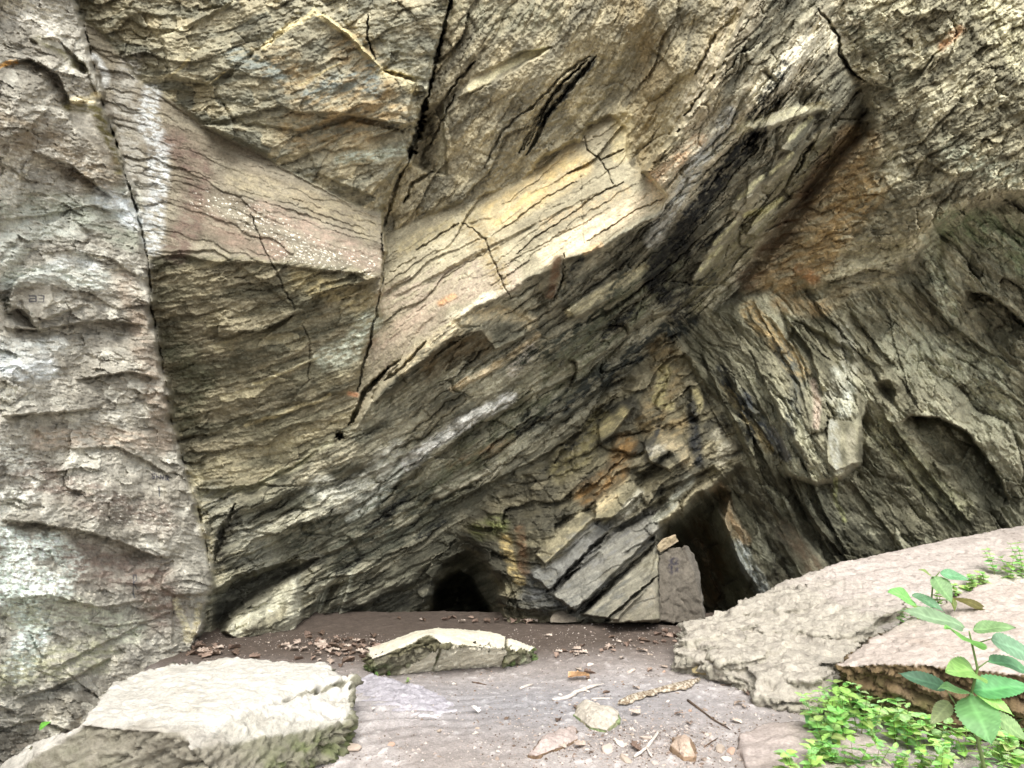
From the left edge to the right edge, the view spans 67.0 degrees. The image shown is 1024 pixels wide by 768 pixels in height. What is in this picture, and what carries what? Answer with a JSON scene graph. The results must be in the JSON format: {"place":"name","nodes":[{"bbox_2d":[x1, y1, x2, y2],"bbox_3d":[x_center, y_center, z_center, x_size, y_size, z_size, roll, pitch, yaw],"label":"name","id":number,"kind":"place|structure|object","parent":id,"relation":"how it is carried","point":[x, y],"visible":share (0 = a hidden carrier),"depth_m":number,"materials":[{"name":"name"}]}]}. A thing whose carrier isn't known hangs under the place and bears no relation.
{"place":"outdoors","nodes":[
{"label":"outdoors","id":0,"kind":"place"},
{"bbox_2d":[361,627,538,675],"bbox_3d":[-0.346,1.632,4.646,1.096,0.406,0.689,0,-2,0],"label":"rock slab","id":1,"kind":"object","parent":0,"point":[438,649],"visible":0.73,"depth_m":4.47,"materials":[{"name":"beige stone"}]},
{"bbox_2d":[0,0,1023,765],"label":"rock cliff","id":2,"kind":"structure","parent":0,"point":[544,310],"depth_m":5.35,"materials":[{"name":"grey stone"}]},
{"bbox_2d":[657,535,677,551],"bbox_3d":[1.161,1.195,5.827,0.183,0.142,0.250,0,-2,0],"label":"rock block","id":3,"kind":"object","parent":2,"relation":"on","point":[666,543],"visible":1,"depth_m":5.73,"materials":[{"name":"beige stone"}]},
{"bbox_2d":[65,611,1023,767],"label":"ground","id":4,"kind":"structure","parent":0,"point":[392,626],"depth_m":4.08,"materials":[{"name":"grey soil"}]},
{"bbox_2d":[8,742,27,755],"bbox_3d":[-2.430,1.607,3.732,0.296,0.176,0.990,1,-3,-32],"label":"stone","id":5,"kind":"object","parent":4,"relation":"on","point":[19,746],"visible":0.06,"depth_m":3.44,"materials":[{"name":"grey stone"}]},
{"bbox_2d":[39,721,49,729],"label":"green leaf","id":6,"kind":"object","parent":4,"relation":"on","point":[43,725],"visible":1,"depth_m":3.45,"materials":[{"name":"green plant"}]},
{"bbox_2d":[0,657,363,767],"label":"boulder","id":7,"kind":"object","parent":4,"relation":"on","point":[228,712],"visible":0.98,"depth_m":3.22,"materials":[{"name":"grey stone"}]},
{"bbox_2d":[186,650,196,655],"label":"dead leaf","id":8,"kind":"object","parent":4,"relation":"on","point":[191,652],"visible":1,"depth_m":4.84,"materials":[{"name":"brown plant"}]},
{"bbox_2d":[195,643,205,647],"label":"dead leaf","id":9,"kind":"object","parent":4,"relation":"on","point":[201,645],"visible":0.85,"depth_m":5.02,"materials":[{"name":"brown plant"}]},
{"bbox_2d":[197,647,208,651],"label":"dead leaf","id":10,"kind":"object","parent":4,"relation":"on","point":[200,648],"visible":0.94,"depth_m":4.89,"materials":[{"name":"brown plant"}]},
{"bbox_2d":[201,652,211,656],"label":"dead leaf","id":11,"kind":"object","parent":4,"relation":"on","point":[207,654],"visible":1,"depth_m":4.79,"materials":[{"name":"brown plant"}]},
{"bbox_2d":[211,648,219,654],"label":"dead leaf","id":12,"kind":"object","parent":4,"relation":"on","point":[216,652],"visible":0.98,"depth_m":4.82,"materials":[{"name":"brown plant"}]},
{"bbox_2d":[228,644,240,648],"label":"dead leaf","id":13,"kind":"object","parent":4,"relation":"on","point":[234,646],"visible":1,"depth_m":4.99,"materials":[{"name":"brown plant"}]},
{"bbox_2d":[230,648,239,655],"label":"dead leaf","id":14,"kind":"object","parent":4,"relation":"on","point":[236,651],"visible":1,"depth_m":4.87,"materials":[{"name":"brown plant"}]},
{"bbox_2d":[249,652,260,657],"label":"dead leaf","id":15,"kind":"object","parent":4,"relation":"on","point":[255,655],"visible":1,"depth_m":4.79,"materials":[{"name":"brown plant"}]},
{"bbox_2d":[304,630,312,635],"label":"dead leaf","id":16,"kind":"object","parent":4,"relation":"on","point":[306,633],"visible":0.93,"depth_m":5.54,"materials":[{"name":"brown plant"}]},
{"bbox_2d":[329,642,337,646],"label":"dead leaf","id":17,"kind":"object","parent":4,"relation":"on","point":[333,644],"visible":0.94,"depth_m":5.15,"materials":[{"name":"brown plant"}]},
{"bbox_2d":[342,646,351,651],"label":"dead leaf","id":18,"kind":"object","parent":4,"relation":"on","point":[348,648],"visible":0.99,"depth_m":5.03,"materials":[{"name":"brown plant"}]},
{"bbox_2d":[342,656,354,662],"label":"dead leaf","id":19,"kind":"object","parent":4,"relation":"on","point":[346,659],"visible":0.99,"depth_m":4.75,"materials":[{"name":"brown plant"}]},
{"bbox_2d":[347,743,361,751],"bbox_3d":[-0.721,1.618,3.442,0.104,0.025,0.057,-6,13,-6],"label":"stone","id":20,"kind":"object","parent":4,"relation":"on","point":[352,747],"visible":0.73,"depth_m":3.43,"materials":[{"name":"beige stone"}]},
{"bbox_2d":[356,673,456,717],"bbox_3d":[-0.639,1.653,4.036,0.773,0.095,0.468,-2,-3,36],"label":"stone","id":21,"kind":"object","parent":4,"relation":"on","point":[392,691],"visible":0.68,"depth_m":4.02,"materials":[{"name":"grey stone"}]},
{"bbox_2d":[471,705,480,712],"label":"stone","id":22,"kind":"object","parent":4,"relation":"on","point":[476,708],"visible":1,"depth_m":3.87,"materials":[{"name":"grey stone"}]},
{"bbox_2d":[527,725,577,758],"bbox_3d":[0.193,1.635,3.526,0.151,0.080,0.404,-2,-3,42],"label":"stone","id":23,"kind":"object","parent":4,"relation":"on","point":[547,743],"visible":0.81,"depth_m":3.48,"materials":[{"name":"beige stone"}]},
{"bbox_2d":[550,610,576,622],"bbox_3d":[0.385,1.774,5.879,0.209,0.103,0.293,0,-2,0],"label":"stone","id":24,"kind":"object","parent":4,"relation":"on","point":[562,616],"visible":1,"depth_m":5.78,"materials":[{"name":"grey stone"}]},
{"bbox_2d":[552,683,603,700],"bbox_3d":[0.361,1.659,4.167,0.371,0.029,0.054,2,-3,-43],"label":"stick","id":25,"kind":"object","parent":4,"relation":"on","point":[575,692],"visible":1,"depth_m":4.15,"materials":[{"name":"grey wood"}]},
{"bbox_2d":[568,670,589,677],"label":"dead leaf","id":26,"kind":"object","parent":4,"relation":"on","point":[574,673],"visible":1,"depth_m":4.38,"materials":[{"name":"brown plant"}]},
{"bbox_2d":[573,740,585,745],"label":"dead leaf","id":27,"kind":"object","parent":4,"relation":"on","point":[579,742],"visible":1,"depth_m":3.49,"materials":[{"name":"beige plant"}]},
{"bbox_2d":[180,623,990,767],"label":"grit","id":28,"kind":"object","parent":4,"relation":"on","point":[626,743],"visible":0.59,"depth_m":3.63,"materials":[{"name":"grey gravel"}]},
{"bbox_2d":[584,668,594,673],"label":"dead leaf","id":29,"kind":"object","parent":4,"relation":"on","point":[586,670],"visible":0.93,"depth_m":4.49,"materials":[{"name":"brown plant"}]},
{"bbox_2d":[573,699,620,732],"bbox_3d":[0.432,1.635,3.794,0.223,0.104,0.327,1,-2,-20],"label":"stone","id":30,"kind":"object","parent":4,"relation":"on","point":[590,714],"visible":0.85,"depth_m":3.75,"materials":[{"name":"beige stone"}]},
{"bbox_2d":[591,697,611,699],"bbox_3d":[0.474,1.660,4.077,0.112,0.013,0.012,0,-2,0],"label":"stick","id":31,"kind":"object","parent":4,"relation":"on","point":[600,698],"visible":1,"depth_m":4.08,"materials":[{"name":"grey wood"}]},
{"bbox_2d":[601,743,612,753],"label":"stone","id":32,"kind":"object","parent":4,"relation":"on","point":[607,749],"visible":1,"depth_m":3.42,"materials":[{"name":"beige stone"}]},
{"bbox_2d":[614,740,626,746],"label":"stone","id":33,"kind":"object","parent":4,"relation":"on","point":[620,743],"visible":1,"depth_m":3.48,"materials":[{"name":"white stone"}]},
{"bbox_2d":[619,753,631,763],"bbox_3d":[0.490,1.619,3.342,0.035,0.024,0.074,-1,11,-27],"label":"stone","id":34,"kind":"object","parent":4,"relation":"on","point":[625,758],"visible":1,"depth_m":3.33,"materials":[{"name":"beige stone"}]},
{"bbox_2d":[630,741,641,750],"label":"dead leaf","id":35,"kind":"object","parent":4,"relation":"on","point":[634,744],"visible":0.99,"depth_m":3.45,"materials":[{"name":"brown plant"}]},
{"bbox_2d":[631,708,640,714],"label":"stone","id":36,"kind":"object","parent":4,"relation":"on","point":[636,711],"visible":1,"depth_m":3.86,"materials":[{"name":"beige stone"}]},
{"bbox_2d":[639,736,650,739],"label":"stone","id":37,"kind":"object","parent":4,"relation":"on","point":[645,737],"visible":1,"depth_m":3.54,"materials":[{"name":"beige stone"}]},
{"bbox_2d":[640,637,649,641],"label":"dead leaf","id":38,"kind":"object","parent":4,"relation":"on","point":[643,639],"visible":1,"depth_m":5.13,"materials":[{"name":"brown plant"}]},
{"bbox_2d":[633,730,659,757],"bbox_3d":[0.640,1.619,3.479,0.072,0.018,0.328,-1,-3,31],"label":"stick","id":39,"kind":"object","parent":4,"relation":"on","point":[647,746],"visible":1,"depth_m":3.43,"materials":[{"name":"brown wood"}]},
{"bbox_2d":[618,678,699,704],"bbox_3d":[0.792,1.647,4.157,0.615,0.031,0.106,1,-3,-32],"label":"bark strip","id":40,"kind":"object","parent":4,"relation":"on","point":[640,695],"visible":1,"depth_m":4.16,"materials":[{"name":"brown wood"}]},
{"bbox_2d":[658,545,705,623],"bbox_3d":[1.263,1.514,5.782,0.422,0.627,0.456,0,-2,0],"label":"rock block","id":41,"kind":"object","parent":4,"relation":"on","point":[680,593],"visible":0.91,"depth_m":5.66,"materials":[{"name":"grey stone"}]},
{"bbox_2d":[669,734,697,761],"bbox_3d":[0.758,1.609,3.436,0.137,0.116,0.228,0,-2,0],"label":"stone","id":42,"kind":"object","parent":4,"relation":"on","point":[683,748],"visible":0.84,"depth_m":3.37,"materials":[{"name":"beige stone"}]},
{"bbox_2d":[687,699,730,729],"bbox_3d":[0.971,1.644,3.854,0.022,0.014,0.386,1,-2,-17],"label":"stick","id":43,"kind":"object","parent":4,"relation":"on","point":[696,706],"visible":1,"depth_m":3.87,"materials":[{"name":"brown wood"}]},
{"bbox_2d":[716,744,724,753],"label":"stone","id":44,"kind":"object","parent":4,"relation":"on","point":[720,748],"visible":1,"depth_m":3.44,"materials":[{"name":"beige stone"}]},
{"bbox_2d":[721,756,731,760],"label":"stone","id":45,"kind":"object","parent":4,"relation":"on","point":[726,758],"visible":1,"depth_m":3.35,"materials":[{"name":"white stone"}]},
{"bbox_2d":[727,747,734,754],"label":"stone","id":46,"kind":"object","parent":4,"relation":"on","point":[730,750],"visible":1,"depth_m":3.42,"materials":[{"name":"beige stone"}]},
{"bbox_2d":[730,717,741,723],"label":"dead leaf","id":47,"kind":"object","parent":4,"relation":"on","point":[737,720],"visible":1,"depth_m":3.77,"materials":[{"name":"plant"}]},
{"bbox_2d":[773,749,799,767],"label":"weed","id":48,"kind":"object","parent":4,"relation":"on","point":[787,759],"visible":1,"depth_m":3.09,"materials":[{"name":"green plant"}]},
{"bbox_2d":[795,692,823,728],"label":"weed","id":49,"kind":"object","parent":4,"relation":"on","point":[807,716],"visible":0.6,"depth_m":3.55,"materials":[{"name":"green plant"}]},
{"bbox_2d":[799,739,825,767],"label":"weed","id":50,"kind":"object","parent":4,"relation":"on","point":[814,760],"visible":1,"depth_m":3.15,"materials":[{"name":"green plant"}]},
{"bbox_2d":[736,721,890,767],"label":"boulder","id":51,"kind":"object","parent":4,"relation":"on","point":[758,746],"visible":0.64,"depth_m":3.38,"materials":[{"name":"beige stone"}]},
{"bbox_2d":[807,711,828,734],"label":"weed","id":52,"kind":"object","parent":4,"relation":"on","point":[817,730],"visible":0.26,"depth_m":3.49,"materials":[{"name":"green plant"}]},
{"bbox_2d":[803,738,839,761],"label":"weed","id":53,"kind":"object","parent":4,"relation":"on","point":[819,753],"visible":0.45,"depth_m":3.22,"materials":[{"name":"green plant"}]},
{"bbox_2d":[807,715,845,745],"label":"weed","id":54,"kind":"object","parent":4,"relation":"on","point":[836,737],"visible":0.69,"depth_m":3.36,"materials":[{"name":"green plant"}]},
{"bbox_2d":[804,693,850,725],"bbox_3d":[1.424,1.516,3.477,0.190,0.264,0.126,-1,-3,31],"label":"weed","id":55,"kind":"object","parent":4,"relation":"on","point":[842,697],"visible":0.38,"depth_m":3.48,"materials":[{"name":"green plant"}]},
{"bbox_2d":[818,733,838,762],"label":"weed","id":56,"kind":"object","parent":4,"relation":"on","point":[826,748],"visible":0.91,"depth_m":3.20,"materials":[{"name":"green plant"}]},
{"bbox_2d":[818,686,839,716],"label":"weed","id":57,"kind":"object","parent":4,"relation":"on","point":[830,703],"visible":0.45,"depth_m":3.80,"materials":[{"name":"green plant"}]},
{"bbox_2d":[811,686,848,728],"bbox_3d":[1.473,1.520,3.497,0.188,0.261,0.124,1,-2,-21],"label":"weed","id":58,"kind":"object","parent":4,"relation":"on","point":[823,697],"visible":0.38,"depth_m":3.51,"materials":[{"name":"green plant"}]},
{"bbox_2d":[827,749,843,763],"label":"weed","id":59,"kind":"object","parent":4,"relation":"on","point":[836,759],"visible":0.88,"depth_m":3.20,"materials":[{"name":"green plant"}]},
{"bbox_2d":[816,697,855,737],"bbox_3d":[1.432,1.516,3.406,0.159,0.258,0.138,-2,-3,39],"label":"weed","id":60,"kind":"object","parent":4,"relation":"on","point":[841,712],"visible":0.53,"depth_m":3.42,"materials":[{"name":"green plant"}]},
{"bbox_2d":[825,679,856,713],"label":"weed","id":61,"kind":"object","parent":4,"relation":"on","point":[835,681],"visible":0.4,"depth_m":3.87,"materials":[{"name":"green plant"}]},
{"bbox_2d":[830,686,854,726],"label":"weed","id":62,"kind":"object","parent":4,"relation":"on","point":[835,688],"visible":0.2,"depth_m":3.56,"materials":[{"name":"green plant"}]},
{"bbox_2d":[670,526,1023,714],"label":"boulder","id":63,"kind":"object","parent":4,"relation":"on","point":[777,646],"visible":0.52,"depth_m":4.66,"materials":[{"name":"grey stone"}]},
{"bbox_2d":[692,665,705,674],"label":"dead leaf","id":64,"kind":"object","parent":63,"relation":"on","point":[694,669],"visible":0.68,"depth_m":4.41,"materials":[{"name":"beige plant"}]},
{"bbox_2d":[951,583,961,595],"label":"weed","id":65,"kind":"object","parent":63,"relation":"on","point":[955,590],"visible":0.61,"depth_m":4.75,"materials":[{"name":"green plant"}]},
{"bbox_2d":[959,573,978,590],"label":"weed","id":66,"kind":"object","parent":63,"relation":"on","point":[970,585],"visible":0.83,"depth_m":4.82,"materials":[{"name":"green plant"}]},
{"bbox_2d":[974,570,991,584],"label":"weed","id":67,"kind":"object","parent":63,"relation":"on","point":[983,575],"visible":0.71,"depth_m":4.87,"materials":[{"name":"green plant"}]},
{"bbox_2d":[980,548,999,573],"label":"weed","id":68,"kind":"object","parent":63,"relation":"on","point":[990,561],"visible":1,"depth_m":4.99,"materials":[{"name":"green plant"}]},
{"bbox_2d":[998,555,1019,577],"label":"weed","id":69,"kind":"object","parent":63,"relation":"on","point":[1012,567],"visible":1,"depth_m":4.91,"materials":[{"name":"green plant"}]},
{"bbox_2d":[1005,542,1023,571],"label":"weed","id":70,"kind":"object","parent":63,"relation":"on","point":[1018,560],"visible":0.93,"depth_m":4.98,"materials":[{"name":"green plant"}]},
{"bbox_2d":[830,735,875,767],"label":"weed","id":71,"kind":"object","parent":4,"relation":"on","point":[849,761],"visible":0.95,"depth_m":3.16,"materials":[{"name":"green plant"}]},
{"bbox_2d":[839,687,874,735],"bbox_3d":[1.529,1.504,3.419,0.155,0.289,0.178,0,-2,8],"label":"weed","id":72,"kind":"object","parent":4,"relation":"on","point":[863,724],"visible":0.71,"depth_m":3.42,"materials":[{"name":"green plant"}]},
{"bbox_2d":[846,681,869,715],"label":"weed","id":73,"kind":"object","parent":4,"relation":"on","point":[860,695],"visible":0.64,"depth_m":3.82,"materials":[{"name":"green plant"}]},
{"bbox_2d":[861,709,883,752],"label":"weed","id":74,"kind":"object","parent":4,"relation":"on","point":[873,734],"visible":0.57,"depth_m":3.41,"materials":[{"name":"green plant"}]},
{"bbox_2d":[864,708,881,724],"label":"weed","id":75,"kind":"object","parent":4,"relation":"on","point":[875,713],"visible":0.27,"depth_m":3.71,"materials":[{"name":"green plant"}]},
{"bbox_2d":[862,696,888,746],"bbox_3d":[1.647,1.548,3.529,0.138,0.209,0.140,-2,-3,44],"label":"weed","id":76,"kind":"object","parent":4,"relation":"on","point":[881,710],"visible":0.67,"depth_m":3.53,"materials":[{"name":"green plant"}]},
{"bbox_2d":[867,745,896,766],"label":"weed","id":77,"kind":"object","parent":4,"relation":"on","point":[877,760],"visible":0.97,"depth_m":3.12,"materials":[{"name":"green plant"}]},
{"bbox_2d":[876,697,906,723],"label":"weed","id":78,"kind":"object","parent":4,"relation":"on","point":[885,717],"visible":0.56,"depth_m":3.72,"materials":[{"name":"green plant"}]},
{"bbox_2d":[881,707,911,742],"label":"weed","id":79,"kind":"object","parent":4,"relation":"on","point":[892,730],"visible":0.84,"depth_m":3.55,"materials":[{"name":"green plant"}]},
{"bbox_2d":[891,742,910,767],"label":"weed","id":80,"kind":"object","parent":4,"relation":"on","point":[901,762],"visible":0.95,"depth_m":3.25,"materials":[{"name":"green plant"}]},
{"bbox_2d":[890,703,916,748],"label":"weed","id":81,"kind":"object","parent":4,"relation":"on","point":[902,737],"visible":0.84,"depth_m":3.52,"materials":[{"name":"green plant"}]},
{"bbox_2d":[900,711,920,737],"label":"weed","id":82,"kind":"object","parent":4,"relation":"on","point":[912,718],"visible":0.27,"depth_m":3.60,"materials":[{"name":"green plant"}]},
{"bbox_2d":[900,712,935,751],"bbox_3d":[1.800,1.557,3.441,0.139,0.175,0.120,1,-2,-19],"label":"weed","id":83,"kind":"object","parent":4,"relation":"on","point":[915,742],"visible":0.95,"depth_m":3.45,"materials":[{"name":"green plant"}]},
{"bbox_2d":[910,749,934,767],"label":"weed","id":84,"kind":"object","parent":4,"relation":"on","point":[924,762],"visible":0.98,"depth_m":3.22,"materials":[{"name":"green plant"}]},
{"bbox_2d":[916,712,940,748],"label":"weed","id":85,"kind":"object","parent":4,"relation":"on","point":[928,727],"visible":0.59,"depth_m":3.51,"materials":[{"name":"green plant"}]},
{"bbox_2d":[834,583,1023,745],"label":"boulder","id":86,"kind":"object","parent":4,"relation":"on","point":[875,666],"visible":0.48,"depth_m":3.83,"materials":[{"name":"beige stone"}]},
{"bbox_2d":[895,607,909,624],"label":"weed","id":87,"kind":"object","parent":86,"relation":"on","point":[900,616],"visible":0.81,"depth_m":4.33,"materials":[{"name":"green plant"}]},
{"bbox_2d":[888,569,984,612],"bbox_3d":[2.392,1.174,4.282,0.704,0.303,0.140,0,-2,-6],"label":"leafy plant","id":88,"kind":"object","parent":86,"relation":"on","point":[942,586],"visible":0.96,"depth_m":4.28,"materials":[{"name":"green plant"}]},
{"bbox_2d":[933,591,943,603],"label":"weed","id":89,"kind":"object","parent":86,"relation":"on","point":[937,596],"visible":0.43,"depth_m":4.54,"materials":[{"name":"green plant"}]},
{"bbox_2d":[928,738,954,767],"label":"weed","id":90,"kind":"object","parent":4,"relation":"on","point":[942,760],"visible":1,"depth_m":3.17,"materials":[{"name":"green plant"}]},
{"bbox_2d":[936,723,956,749],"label":"weed","id":91,"kind":"object","parent":4,"relation":"on","point":[944,734],"visible":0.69,"depth_m":3.43,"materials":[{"name":"green plant"}]},
{"bbox_2d":[933,739,960,767],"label":"weed","id":92,"kind":"object","parent":4,"relation":"on","point":[946,750],"visible":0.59,"depth_m":3.29,"materials":[{"name":"green plant"}]},
{"bbox_2d":[898,606,1023,767],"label":"leafy plant","id":93,"kind":"object","parent":4,"relation":"on","point":[981,715],"visible":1,"depth_m":1.86,"materials":[{"name":"green plant"}]},
{"bbox_2d":[944,717,977,758],"bbox_3d":[1.971,1.556,3.395,0.138,0.174,0.119,0,-2,3],"label":"weed","id":94,"kind":"object","parent":4,"relation":"on","point":[959,746],"visible":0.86,"depth_m":3.40,"materials":[{"name":"green plant"}]},
{"bbox_2d":[966,731,985,748],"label":"weed","id":95,"kind":"object","parent":4,"relation":"on","point":[973,741],"visible":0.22,"depth_m":3.48,"materials":[{"name":"green plant"}]},
{"bbox_2d":[970,738,1004,767],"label":"weed","id":96,"kind":"object","parent":4,"relation":"on","point":[986,753],"visible":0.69,"depth_m":3.23,"materials":[{"name":"green plant"}]},
{"bbox_2d":[989,735,1014,763],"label":"weed","id":97,"kind":"object","parent":4,"relation":"on","point":[999,757],"visible":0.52,"depth_m":3.34,"materials":[{"name":"green plant"}]},
{"bbox_2d":[995,752,1018,767],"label":"weed","id":98,"kind":"object","parent":4,"relation":"on","point":[1007,757],"visible":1,"depth_m":3.10,"materials":[{"name":"green plant"}]},
{"bbox_2d":[997,730,1023,767],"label":"weed","id":99,"kind":"object","parent":4,"relation":"on","point":[1010,746],"visible":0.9,"depth_m":3.28,"materials":[{"name":"green plant"}]},
{"bbox_2d":[1015,719,1023,747],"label":"weed","id":100,"kind":"object","parent":4,"relation":"on","point":[1022,745],"visible":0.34,"depth_m":3.45,"materials":[{"name":"green plant"}]}
]}

